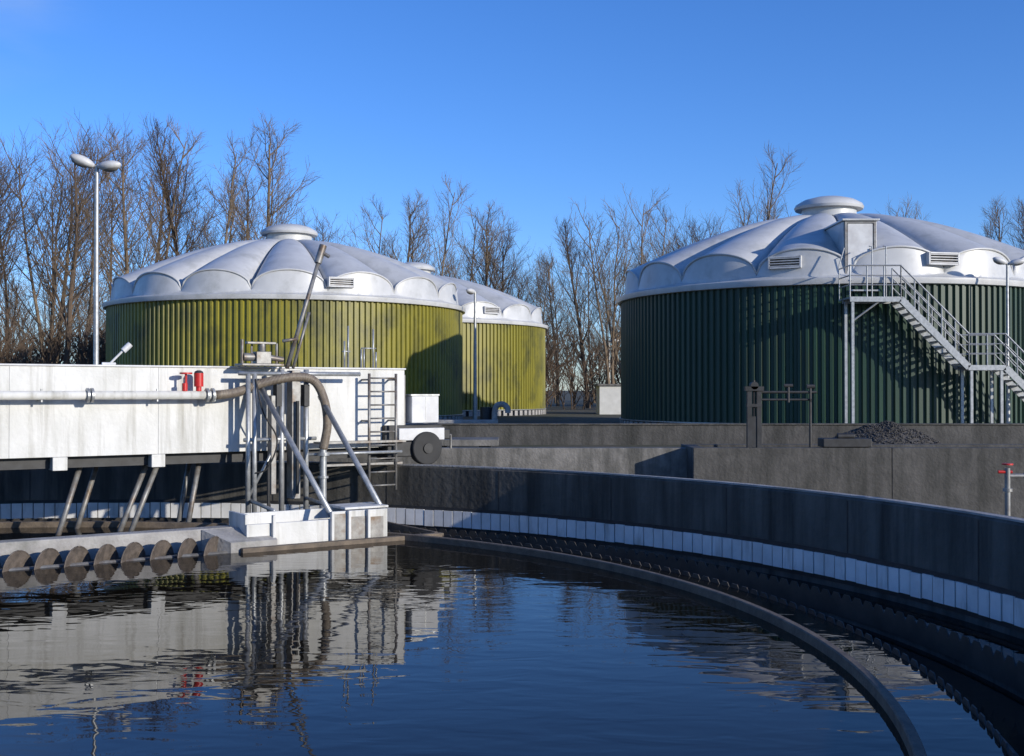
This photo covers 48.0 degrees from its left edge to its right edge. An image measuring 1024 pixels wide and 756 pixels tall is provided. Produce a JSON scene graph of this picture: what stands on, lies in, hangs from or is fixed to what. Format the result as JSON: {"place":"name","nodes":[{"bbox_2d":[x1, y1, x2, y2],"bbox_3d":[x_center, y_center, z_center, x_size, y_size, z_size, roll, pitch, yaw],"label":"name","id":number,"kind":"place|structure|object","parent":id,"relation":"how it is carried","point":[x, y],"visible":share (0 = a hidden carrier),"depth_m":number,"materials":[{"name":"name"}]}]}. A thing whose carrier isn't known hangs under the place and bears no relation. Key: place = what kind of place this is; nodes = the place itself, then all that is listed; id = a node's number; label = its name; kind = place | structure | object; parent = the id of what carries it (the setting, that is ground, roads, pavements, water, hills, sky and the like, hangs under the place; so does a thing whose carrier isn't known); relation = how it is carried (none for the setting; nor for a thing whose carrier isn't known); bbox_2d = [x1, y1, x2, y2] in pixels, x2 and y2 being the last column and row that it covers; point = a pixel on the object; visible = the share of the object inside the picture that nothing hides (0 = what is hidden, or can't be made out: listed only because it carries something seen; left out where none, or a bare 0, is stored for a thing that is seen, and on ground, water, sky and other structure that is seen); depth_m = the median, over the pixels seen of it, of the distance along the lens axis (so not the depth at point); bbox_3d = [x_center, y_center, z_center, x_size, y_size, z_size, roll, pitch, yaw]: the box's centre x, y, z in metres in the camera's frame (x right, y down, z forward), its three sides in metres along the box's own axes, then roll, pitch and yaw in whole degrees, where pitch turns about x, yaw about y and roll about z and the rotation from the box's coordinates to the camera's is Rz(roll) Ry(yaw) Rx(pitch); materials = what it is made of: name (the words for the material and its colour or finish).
{"place":"outdoors","nodes":[
{"label":"outdoors","id":0,"kind":"place"},
{"bbox_2d":[438,420,497,422],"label":"concrete blocks","id":1,"kind":"structure","parent":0,"point":[467,421],"depth_m":49.18,"materials":[{"name":"grey concrete"}]},
{"bbox_2d":[0,0,1023,390],"label":"sky","id":2,"kind":"structure","parent":0,"point":[537,106],"materials":[{"name":"blue"}]},
{"bbox_2d":[447,391,680,446],"bbox_3d":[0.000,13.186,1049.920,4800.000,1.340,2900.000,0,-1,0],"label":"ground","id":3,"kind":"structure","parent":0,"point":[559,414],"depth_m":65.24,"materials":[{"name":"grey concrete"}]},
{"bbox_2d":[0,173,50,360],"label":"bare tree","id":4,"kind":"object","parent":3,"relation":"on","point":[3,271],"visible":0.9,"depth_m":76.56,"materials":[{"name":"brown plant"}]},
{"bbox_2d":[0,124,60,313],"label":"bare tree","id":5,"kind":"object","parent":3,"relation":"on","point":[20,166],"visible":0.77,"depth_m":78.29,"materials":[{"name":"brown plant"}]},
{"bbox_2d":[0,132,114,363],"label":"bare tree","id":6,"kind":"object","parent":3,"relation":"on","point":[7,295],"visible":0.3,"depth_m":90.01,"materials":[{"name":"brown plant"}]},
{"bbox_2d":[6,163,145,362],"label":"bare tree","id":7,"kind":"object","parent":3,"relation":"on","point":[62,293],"visible":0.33,"depth_m":88.12,"materials":[{"name":"brown plant"}]},
{"bbox_2d":[0,116,156,360],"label":"bare tree","id":8,"kind":"object","parent":3,"relation":"on","point":[52,304],"visible":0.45,"depth_m":82.28,"materials":[{"name":"brown plant"}]},
{"bbox_2d":[0,110,162,363],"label":"bare tree","id":9,"kind":"object","parent":3,"relation":"on","point":[68,320],"visible":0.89,"depth_m":74.33,"materials":[{"name":"brown plant"}]},
{"bbox_2d":[70,154,120,364],"bbox_3d":[-12.276,-2.301,33.910,1.521,8.630,0.476,0,-1,0],"label":"street lamp","id":10,"kind":"object","parent":3,"relation":"on","point":[86,162],"visible":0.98,"depth_m":33.97,"materials":[{"name":"metal"}]},
{"bbox_2d":[50,123,180,315],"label":"bare tree","id":11,"kind":"object","parent":3,"relation":"on","point":[126,247],"visible":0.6,"depth_m":78.26,"materials":[{"name":"brown plant"}]},
{"bbox_2d":[40,113,219,338],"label":"bare tree","id":12,"kind":"object","parent":3,"relation":"on","point":[176,133],"visible":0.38,"depth_m":85.25,"materials":[{"name":"brown plant"}]},
{"bbox_2d":[83,152,215,300],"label":"bare tree","id":13,"kind":"object","parent":3,"relation":"on","point":[161,210],"visible":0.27,"depth_m":91.18,"materials":[{"name":"brown plant"}]},
{"bbox_2d":[114,112,239,271],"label":"bare tree","id":14,"kind":"object","parent":3,"relation":"on","point":[163,178],"visible":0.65,"depth_m":83.43,"materials":[{"name":"brown plant"}]},
{"bbox_2d":[153,129,273,257],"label":"bare tree","id":15,"kind":"object","parent":3,"relation":"on","point":[231,203],"visible":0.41,"depth_m":81.75,"materials":[{"name":"brown plant"}]},
{"bbox_2d":[187,164,284,248],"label":"bare tree","id":16,"kind":"object","parent":3,"relation":"on","point":[252,201],"visible":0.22,"depth_m":89.30,"materials":[{"name":"brown plant"}]},
{"bbox_2d":[180,108,320,252],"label":"bare tree","id":17,"kind":"object","parent":3,"relation":"on","point":[270,212],"visible":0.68,"depth_m":85.43,"materials":[{"name":"brown plant"}]},
{"bbox_2d":[102,224,465,419],"bbox_3d":[-11.200,-2.637,57.831,17.740,10.200,17.740,0,-1,0],"label":"olive digester tank","id":18,"kind":"object","parent":3,"relation":"on","point":[212,305],"visible":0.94,"depth_m":50.70,"materials":[{"name":"metal"}]},
{"bbox_2d":[0,302,620,409],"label":"undergrowth","id":19,"kind":"object","parent":3,"relation":"on","point":[22,354],"visible":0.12,"depth_m":86.34,"materials":[{"name":"brown plant"}]},
{"bbox_2d":[271,210,363,246],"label":"bare tree","id":20,"kind":"object","parent":3,"relation":"on","point":[322,233],"visible":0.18,"depth_m":94.84,"materials":[{"name":"brown plant"}]},
{"bbox_2d":[300,193,399,254],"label":"bare tree","id":21,"kind":"object","parent":3,"relation":"on","point":[371,219],"visible":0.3,"depth_m":97.72,"materials":[{"name":"brown plant"}]},
{"bbox_2d":[0,230,708,402],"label":"distant woods","id":22,"kind":"object","parent":3,"relation":"on","point":[446,267],"visible":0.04,"depth_m":134.42,"materials":[{"name":"brown plant"}]},
{"bbox_2d":[366,188,467,276],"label":"bare tree","id":23,"kind":"object","parent":3,"relation":"on","point":[410,248],"visible":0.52,"depth_m":98.19,"materials":[{"name":"brown plant"}]},
{"bbox_2d":[371,175,484,279],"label":"bare tree","id":24,"kind":"object","parent":3,"relation":"on","point":[445,237],"visible":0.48,"depth_m":95.37,"materials":[{"name":"brown plant"}]},
{"bbox_2d":[442,437,498,446],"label":"concrete slab","id":25,"kind":"structure","parent":3,"relation":"on","point":[477,441],"depth_m":29.39,"materials":[{"name":"grey concrete"}]},
{"bbox_2d":[466,288,476,419],"bbox_3d":[-1.953,-1.050,55.742,0.376,6.583,0.842,0,-1,37],"label":"street lamp","id":26,"kind":"object","parent":3,"relation":"on","point":[470,291],"visible":0.95,"depth_m":55.95,"materials":[{"name":"metal"}]},
{"bbox_2d":[405,262,547,415],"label":"olive digester tank","id":27,"kind":"object","parent":3,"relation":"on","point":[511,351],"visible":0.33,"depth_m":70.08,"materials":[{"name":"metal"}]},
{"bbox_2d":[433,202,528,302],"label":"bare tree","id":28,"kind":"object","parent":3,"relation":"on","point":[477,267],"visible":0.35,"depth_m":99.95,"materials":[{"name":"brown plant"}]},
{"bbox_2d":[276,447,686,477],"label":"retaining wall","id":29,"kind":"structure","parent":3,"relation":"on","point":[663,461],"depth_m":26.96,"materials":[{"name":"concrete"}]},
{"bbox_2d":[480,401,510,419],"bbox_3d":[-0.774,1.550,50.262,1.515,1.074,0.644,-1,-1,42],"label":"gooseneck vent pipe","id":30,"kind":"object","parent":3,"relation":"on","point":[488,413],"visible":0.91,"depth_m":49.94,"materials":[{"name":"metal"}]},
{"bbox_2d":[453,199,541,314],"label":"bare tree","id":31,"kind":"object","parent":3,"relation":"on","point":[487,257],"visible":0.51,"depth_m":98.64,"materials":[{"name":"brown plant"}]},
{"bbox_2d":[0,461,1023,755],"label":"round settling basin","id":32,"kind":"object","parent":3,"relation":"on","point":[966,565],"visible":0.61,"depth_m":17.86,"materials":[{"name":"concrete"}]},
{"bbox_2d":[0,244,451,571],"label":"scraper bridge","id":33,"kind":"structure","parent":32,"relation":"on","point":[61,417],"depth_m":20.30,"materials":[{"name":"white paint"}]},
{"bbox_2d":[0,527,1007,755],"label":"water","id":34,"kind":"structure","parent":32,"relation":"in","point":[403,648],"depth_m":10.44,"materials":[{"name":"blue liquid"}]},
{"bbox_2d":[607,549,1023,755],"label":"launder water","id":35,"kind":"structure","parent":32,"relation":"in","point":[1000,709],"depth_m":12.12,"materials":[{"name":"black liquid"}]},
{"bbox_2d":[472,221,555,306],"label":"bare tree","id":36,"kind":"object","parent":3,"relation":"on","point":[503,259],"visible":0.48,"depth_m":99.61,"materials":[{"name":"brown plant"}]},
{"bbox_2d":[476,247,563,349],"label":"bare tree","id":37,"kind":"object","parent":3,"relation":"on","point":[552,281],"visible":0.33,"depth_m":109.08,"materials":[{"name":"brown plant"}]},
{"bbox_2d":[512,254,587,405],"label":"bare tree","id":38,"kind":"object","parent":3,"relation":"on","point":[552,328],"visible":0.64,"depth_m":109.79,"materials":[{"name":"brown plant"}]},
{"bbox_2d":[537,215,612,407],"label":"bare tree","id":39,"kind":"object","parent":3,"relation":"on","point":[567,249],"visible":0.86,"depth_m":97.05,"materials":[{"name":"brown plant"}]},
{"bbox_2d":[594,384,620,413],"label":"white shed","id":40,"kind":"structure","parent":3,"relation":"on","point":[608,398],"depth_m":73.49,"materials":[{"name":"concrete"}]},
{"bbox_2d":[555,184,680,383],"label":"bare tree","id":41,"kind":"object","parent":3,"relation":"on","point":[626,246],"visible":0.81,"depth_m":96.29,"materials":[{"name":"brown plant"}]},
{"bbox_2d":[569,195,679,374],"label":"bare tree","id":42,"kind":"object","parent":3,"relation":"on","point":[607,308],"visible":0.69,"depth_m":97.01,"materials":[{"name":"brown plant"}]},
{"bbox_2d":[612,242,649,308],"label":"bare tree","id":43,"kind":"object","parent":3,"relation":"on","point":[640,260],"visible":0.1,"depth_m":111.17,"materials":[{"name":"brown plant"}]},
{"bbox_2d":[642,201,751,261],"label":"bare tree","id":44,"kind":"object","parent":3,"relation":"on","point":[694,233],"visible":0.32,"depth_m":100.83,"materials":[{"name":"brown plant"}]},
{"bbox_2d":[442,425,1023,444],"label":"basin wall","id":45,"kind":"structure","parent":3,"relation":"on","point":[671,434],"depth_m":32.71,"materials":[{"name":"concrete"}]},
{"bbox_2d":[421,423,1023,424],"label":"wall capping","id":46,"kind":"object","parent":45,"relation":"on","point":[719,423],"depth_m":32.89,"materials":[{"name":"concrete"}]},
{"bbox_2d":[701,143,804,239],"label":"bare tree","id":47,"kind":"object","parent":3,"relation":"on","point":[769,210],"visible":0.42,"depth_m":97.80,"materials":[{"name":"brown plant"}]},
{"bbox_2d":[744,200,786,221],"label":"bare tree","id":48,"kind":"object","parent":3,"relation":"on","point":[765,212],"visible":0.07,"depth_m":104.78,"materials":[{"name":"brown plant"}]},
{"bbox_2d":[617,196,1023,422],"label":"green digester tank","id":49,"kind":"object","parent":3,"relation":"on","point":[712,326],"visible":0.91,"depth_m":40.58,"materials":[{"name":"metal"}]},
{"bbox_2d":[847,224,872,271],"bbox_3d":[12.120,-4.463,40.029,0.880,1.820,0.050,0,-1,0],"label":"roof door","id":50,"kind":"structure","parent":49,"relation":"in","point":[859,236],"depth_m":40.01,"materials":[{"name":"white metal"}]},
{"bbox_2d":[681,444,1023,517],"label":"channel wall","id":51,"kind":"structure","parent":3,"relation":"on","point":[966,476],"depth_m":26.03,"materials":[{"name":"concrete"}]},
{"bbox_2d":[744,380,871,447],"bbox_3d":[6.725,0.819,26.293,2.850,1.530,0.500,0,-1,0],"label":"penstock gear","id":52,"kind":"object","parent":51,"relation":"on","point":[753,430],"visible":1,"depth_m":26.12,"materials":[{"name":"metal"}]},
{"bbox_2d":[833,420,943,443],"bbox_3d":[9.854,1.522,30.580,3.887,0.785,2.782,0,-1,0],"label":"gravel pile","id":53,"kind":"object","parent":3,"relation":"on","point":[887,432],"visible":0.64,"depth_m":30.02,"materials":[{"name":"grey gravel"}]},
{"bbox_2d":[878,192,929,219],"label":"bare tree","id":54,"kind":"object","parent":3,"relation":"on","point":[911,215],"visible":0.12,"depth_m":101.30,"materials":[{"name":"brown plant"}]},
{"bbox_2d":[839,246,1023,422],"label":"access staircase","id":55,"kind":"structure","parent":3,"relation":"on","point":[962,364],"depth_m":38.28,"materials":[{"name":"metal"}]},
{"bbox_2d":[979,195,1023,248],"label":"bare tree","id":56,"kind":"object","parent":3,"relation":"on","point":[993,225],"visible":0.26,"depth_m":91.00,"materials":[{"name":"brown plant"}]},
{"bbox_2d":[992,257,1023,422],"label":"street lamp","id":57,"kind":"object","parent":3,"relation":"on","point":[1001,261],"visible":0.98,"depth_m":39.16,"materials":[{"name":"metal"}]},
{"bbox_2d":[997,202,1023,249],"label":"bare tree","id":58,"kind":"object","parent":3,"relation":"on","point":[1018,229],"visible":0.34,"depth_m":97.52,"materials":[{"name":"brown plant"}]},
{"bbox_2d":[998,463,1023,515],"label":"standpipe hydrant","id":59,"kind":"object","parent":3,"relation":"on","point":[1007,489],"visible":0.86,"depth_m":14.71,"materials":[{"name":"metal"}]},
{"bbox_2d":[1005,197,1023,248],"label":"bare tree","id":60,"kind":"object","parent":3,"relation":"on","point":[1022,222],"visible":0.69,"depth_m":89.77,"materials":[{"name":"brown plant"}]}
]}

